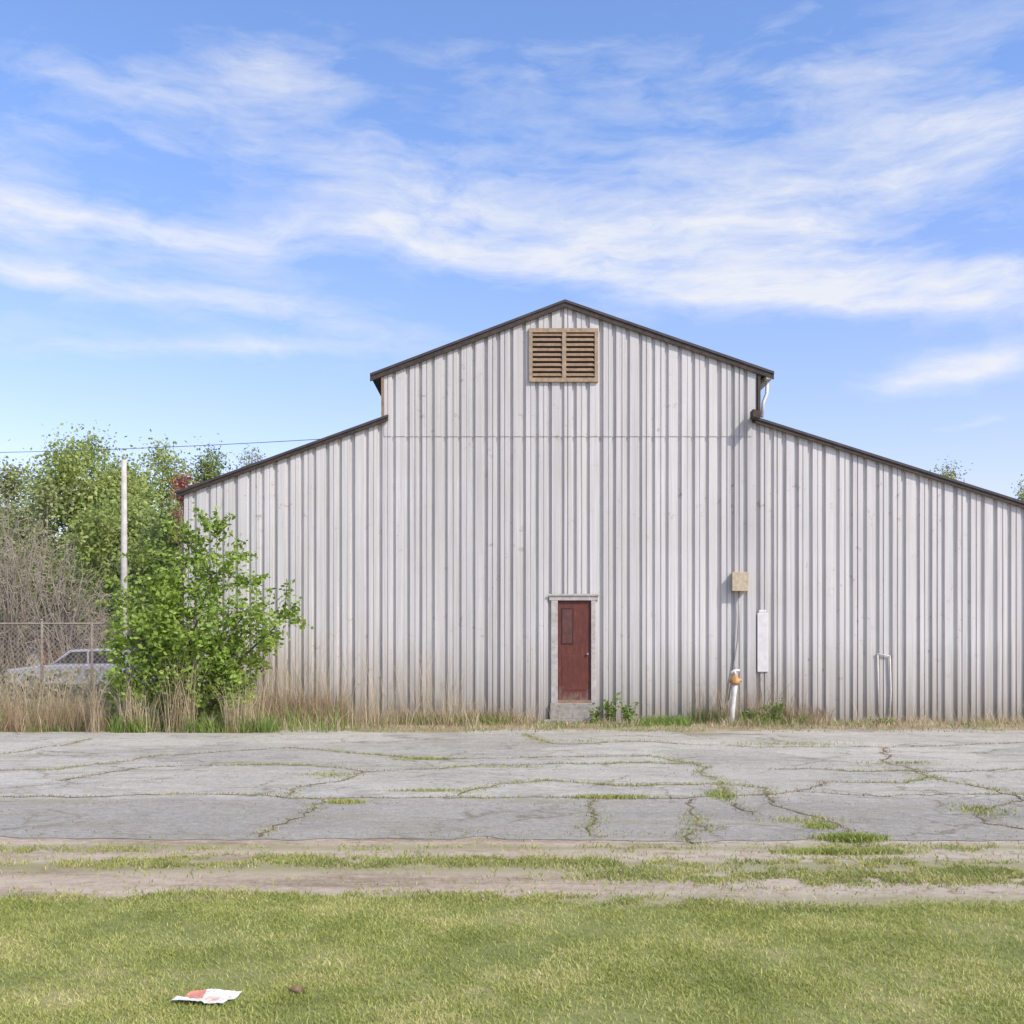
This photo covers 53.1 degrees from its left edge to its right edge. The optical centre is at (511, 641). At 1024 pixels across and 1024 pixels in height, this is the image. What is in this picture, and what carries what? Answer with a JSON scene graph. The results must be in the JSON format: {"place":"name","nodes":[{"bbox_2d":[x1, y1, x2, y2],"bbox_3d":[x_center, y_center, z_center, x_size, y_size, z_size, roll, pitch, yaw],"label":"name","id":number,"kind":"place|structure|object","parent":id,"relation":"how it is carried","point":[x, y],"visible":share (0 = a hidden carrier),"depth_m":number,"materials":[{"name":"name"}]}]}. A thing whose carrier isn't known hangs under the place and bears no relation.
{"place":"outdoors","nodes":[
{"label":"outdoors","id":0,"kind":"place"},
{"bbox_2d":[1,650,180,716],"bbox_3d":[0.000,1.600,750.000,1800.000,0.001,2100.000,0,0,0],"label":"ground","id":1,"kind":"structure","parent":0,"point":[83,702],"depth_m":26.21,"materials":[{"name":"brown soil"}]},
{"bbox_2d":[0,439,56,604],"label":"tall tree","id":2,"kind":"object","parent":1,"relation":"on","point":[6,484],"visible":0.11,"depth_m":47.99,"materials":[{"name":"green plant"}]},
{"bbox_2d":[0,490,60,691],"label":"bare shrub","id":3,"kind":"object","parent":1,"relation":"on","point":[9,613],"visible":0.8,"depth_m":32.91,"materials":[{"name":"brown plant"}]},
{"bbox_2d":[0,469,107,631],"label":"broad tree","id":4,"kind":"object","parent":1,"relation":"on","point":[12,518],"visible":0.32,"depth_m":42.40,"materials":[{"name":"green plant"}]},
{"bbox_2d":[0,630,112,666],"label":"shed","id":5,"kind":"structure","parent":1,"relation":"on","point":[55,642],"depth_m":36.00,"materials":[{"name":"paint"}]},
{"bbox_2d":[44,645,60,664],"bbox_3d":[-16.144,0.840,35.979,0.650,1.480,0.038,0,0,0],"label":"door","id":6,"kind":"structure","parent":5,"relation":"in","point":[55,645],"depth_m":35.96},
{"bbox_2d":[3,533,117,693],"bbox_3d":[-14.092,-0.912,32.040,3.370,5.065,3.020,0,0,0],"label":"bare shrub","id":7,"kind":"object","parent":1,"relation":"on","point":[74,646],"visible":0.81,"depth_m":31.87,"materials":[{"name":"brown plant"}]},
{"bbox_2d":[4,648,159,697],"bbox_3d":[-12.305,0.891,30.000,4.381,1.418,1.776,0,0,0],"label":"parked car","id":8,"kind":"object","parent":1,"relation":"on","point":[101,660],"visible":0.23,"depth_m":29.16,"materials":[{"name":"paint"}]},
{"bbox_2d":[8,420,170,625],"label":"tall tree","id":9,"kind":"object","parent":1,"relation":"on","point":[68,465],"visible":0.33,"depth_m":44.65,"materials":[{"name":"green plant"}]},
{"bbox_2d":[0,611,179,707],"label":"underbrush","id":10,"kind":"object","parent":1,"relation":"on","point":[60,675],"visible":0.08,"depth_m":24.92,"materials":[{"name":"brown plant"}]},
{"bbox_2d":[1,527,181,653],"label":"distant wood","id":11,"kind":"object","parent":1,"relation":"on","point":[57,537],"depth_m":81.47,"materials":[{"name":"green plant"}]},
{"bbox_2d":[0,619,183,713],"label":"chain link fence","id":12,"kind":"object","parent":1,"relation":"on","point":[41,636],"visible":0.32,"depth_m":22.27,"materials":[{"name":"metal"}]},
{"bbox_2d":[54,573,141,687],"bbox_3d":[-14.300,-0.404,36.030,3.266,4.042,2.915,0,0,20],"label":"bare shrub","id":13,"kind":"object","parent":1,"relation":"on","point":[102,639],"visible":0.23,"depth_m":35.91,"materials":[{"name":"brown plant"}]},
{"bbox_2d":[46,477,182,638],"bbox_3d":[-15.330,-2.500,40.223,5.577,8.222,6.110,0,0,-27],"label":"broad tree","id":14,"kind":"object","parent":1,"relation":"on","point":[104,522],"visible":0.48,"depth_m":38.87,"materials":[{"name":"green plant"}]},
{"bbox_2d":[120,456,127,652],"bbox_3d":[-11.367,-1.926,30.000,0.220,7.052,0.220,0,0,0],"label":"utility pole","id":15,"kind":"object","parent":1,"relation":"on","point":[124,516],"visible":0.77,"depth_m":29.93,"materials":[{"name":"metal"}]},
{"bbox_2d":[87,486,183,664],"bbox_3d":[-12.742,-2.094,37.796,5.096,7.407,5.434,0,0,0],"label":"broad tree","id":16,"kind":"object","parent":1,"relation":"on","point":[135,572],"visible":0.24,"depth_m":37.18,"materials":[{"name":"green plant"}]},
{"bbox_2d":[101,429,209,577],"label":"tall tree","id":17,"kind":"object","parent":1,"relation":"on","point":[167,460],"visible":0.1,"depth_m":51.33,"materials":[{"name":"green plant"}]},
{"bbox_2d":[163,467,199,602],"bbox_3d":[-11.780,-2.343,36.517,1.291,7.911,1.312,0,0,-41],"label":"redbud tree","id":18,"kind":"object","parent":1,"relation":"on","point":[181,484],"visible":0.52,"depth_m":36.41,"materials":[{"name":"red plant"}]},
{"bbox_2d":[179,433,248,484],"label":"tall tree","id":19,"kind":"object","parent":1,"relation":"on","point":[209,466],"visible":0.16,"depth_m":59.95,"materials":[{"name":"green plant"}]},
{"bbox_2d":[226,444,265,469],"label":"tall tree","id":20,"kind":"object","parent":1,"relation":"on","point":[251,457],"visible":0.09,"depth_m":71.81,"materials":[{"name":"green plant"}]},
{"bbox_2d":[176,299,1023,722],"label":"metal barn","id":21,"kind":"structure","parent":1,"relation":"on","point":[578,511],"depth_m":20.48,"materials":[{"name":"white metal"}]},
{"bbox_2d":[558,601,590,699],"bbox_3d":[1.250,0.170,20.495,0.652,1.980,0.090,0,0,0],"label":"door","id":22,"kind":"structure","parent":21,"relation":"in","point":[574,617],"depth_m":20.50,"materials":[{"name":"red paint"}]},
{"bbox_2d":[929,459,972,481],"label":"tall tree","id":23,"kind":"object","parent":1,"relation":"on","point":[947,474],"visible":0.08,"depth_m":74.60,"materials":[{"name":"green plant"}]},
{"bbox_2d":[1011,474,1023,500],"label":"tall tree","id":24,"kind":"object","parent":1,"relation":"on","point":[1021,495],"visible":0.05,"depth_m":74.93,"materials":[{"name":"green plant"}]},
{"bbox_3d":[-26.086,-2.740,36.000,0.320,8.680,0.320,0,0,0],"label":"utility pole","id":25,"kind":"object","parent":1,"relation":"on","visible":0},
{"bbox_2d":[0,439,317,452],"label":"overhead wire","id":26,"kind":"object","parent":25,"relation":"attached to","point":[163,447],"visible":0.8,"depth_m":27.31,"materials":[{"name":"black metal"}]},
{"bbox_2d":[0,728,1023,841],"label":"asphalt lot","id":27,"kind":"structure","parent":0,"point":[196,815],"depth_m":11.44,"materials":[{"name":"grey asphalt"}]},
{"bbox_2d":[0,733,1023,855],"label":"crack grass","id":28,"kind":"structure","parent":27,"relation":"on","point":[850,836],"depth_m":10.17,"materials":[{"name":"green plant"}]},
{"bbox_2d":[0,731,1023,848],"bbox_3d":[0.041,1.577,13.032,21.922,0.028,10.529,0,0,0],"label":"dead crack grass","id":29,"kind":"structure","parent":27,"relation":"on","point":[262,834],"depth_m":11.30,"materials":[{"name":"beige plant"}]},
{"bbox_2d":[3,734,1023,847],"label":"asphalt cracks","id":30,"kind":"object","parent":27,"relation":"on","point":[773,801],"visible":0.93,"depth_m":10.73,"materials":[{"name":"soil"}]},
{"bbox_2d":[0,888,1023,1023],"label":"lawn","id":31,"kind":"structure","parent":0,"point":[229,983],"depth_m":5.00,"materials":[{"name":"plant"}]},
{"bbox_2d":[172,989,241,1002],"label":"paper litter","id":32,"kind":"object","parent":31,"relation":"on","point":[216,994],"visible":1,"depth_m":4.54,"materials":[{"name":"white paper"}]},
{"bbox_2d":[289,985,304,993],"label":"fallen leaf","id":33,"kind":"object","parent":31,"relation":"on","point":[298,988],"visible":1,"depth_m":4.62,"materials":[{"name":"brown plant"}]},
{"bbox_2d":[0,829,1023,912],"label":"gravel verge","id":34,"kind":"structure","parent":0,"point":[218,879],"depth_m":7.12,"materials":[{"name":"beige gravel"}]},
{"bbox_2d":[0,604,1023,732],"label":"dry grass","id":35,"kind":"structure","parent":0,"point":[192,710],"depth_m":19.30,"materials":[{"name":"plant"}]},
{"bbox_2d":[0,0,1023,557],"label":"sky","id":36,"kind":"structure","parent":0,"point":[223,217],"materials":[{"name":"blue"}]},
{"bbox_2d":[2,719,1023,733],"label":"dirt strip","id":37,"kind":"object","parent":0,"point":[709,729],"visible":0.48,"depth_m":18.89,"materials":[{"name":"brown soil"}]},
{"bbox_2d":[95,498,313,728],"bbox_3d":[-5.615,-0.524,18.732,3.899,4.284,2.226,0,0,0],"label":"leafy bush","id":38,"kind":"object","parent":37,"relation":"on","point":[162,640],"visible":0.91,"depth_m":18.60,"materials":[{"name":"green plant"}]},
{"bbox_2d":[0,696,1018,732],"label":"green weeds","id":39,"kind":"object","parent":37,"relation":"on","point":[650,721],"visible":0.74,"depth_m":18.68,"materials":[{"name":"green plant"}]},
{"bbox_2d":[589,706,601,722],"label":"leafy weed","id":40,"kind":"object","parent":37,"relation":"on","point":[596,717],"visible":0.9,"depth_m":20.08,"materials":[{"name":"green plant"}]},
{"bbox_2d":[602,691,621,722],"bbox_3d":[1.952,1.276,20.061,0.390,0.652,0.312,0,0,-32],"label":"leafy weed","id":41,"kind":"object","parent":37,"relation":"on","point":[609,711],"visible":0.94,"depth_m":19.99,"materials":[{"name":"green plant"}]},
{"bbox_2d":[615,697,638,723],"bbox_3d":[2.245,1.339,19.905,0.465,0.526,0.309,0,0,0],"label":"leafy weed","id":42,"kind":"object","parent":37,"relation":"on","point":[627,713],"visible":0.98,"depth_m":19.88,"materials":[{"name":"green plant"}]},
{"bbox_2d":[728,669,741,724],"bbox_3d":[4.295,1.064,19.750,0.250,1.079,0.195,0,0,0],"label":"water standpipe","id":43,"kind":"object","parent":37,"relation":"on","point":[734,680],"visible":0.96,"depth_m":19.70,"materials":[{"name":"white paint"}]},
{"bbox_2d":[741,708,760,720],"bbox_3d":[4.615,1.444,19.978,0.452,0.319,0.350,0,0,0],"label":"leafy weed","id":44,"kind":"object","parent":37,"relation":"on","point":[748,715],"visible":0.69,"depth_m":19.94,"materials":[{"name":"green plant"}]},
{"bbox_2d":[759,698,784,722],"bbox_3d":[5.043,1.341,19.919,0.644,0.525,0.310,0,0,-23],"label":"leafy weed","id":45,"kind":"object","parent":37,"relation":"on","point":[779,706],"visible":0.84,"depth_m":19.92,"materials":[{"name":"green plant"}]},
{"bbox_2d":[868,716,894,725],"bbox_3d":[7.083,1.508,19.586,0.520,0.224,0.283,0,0,5],"label":"leafy weed","id":46,"kind":"object","parent":37,"relation":"on","point":[887,721],"visible":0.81,"depth_m":19.59,"materials":[{"name":"green plant"}]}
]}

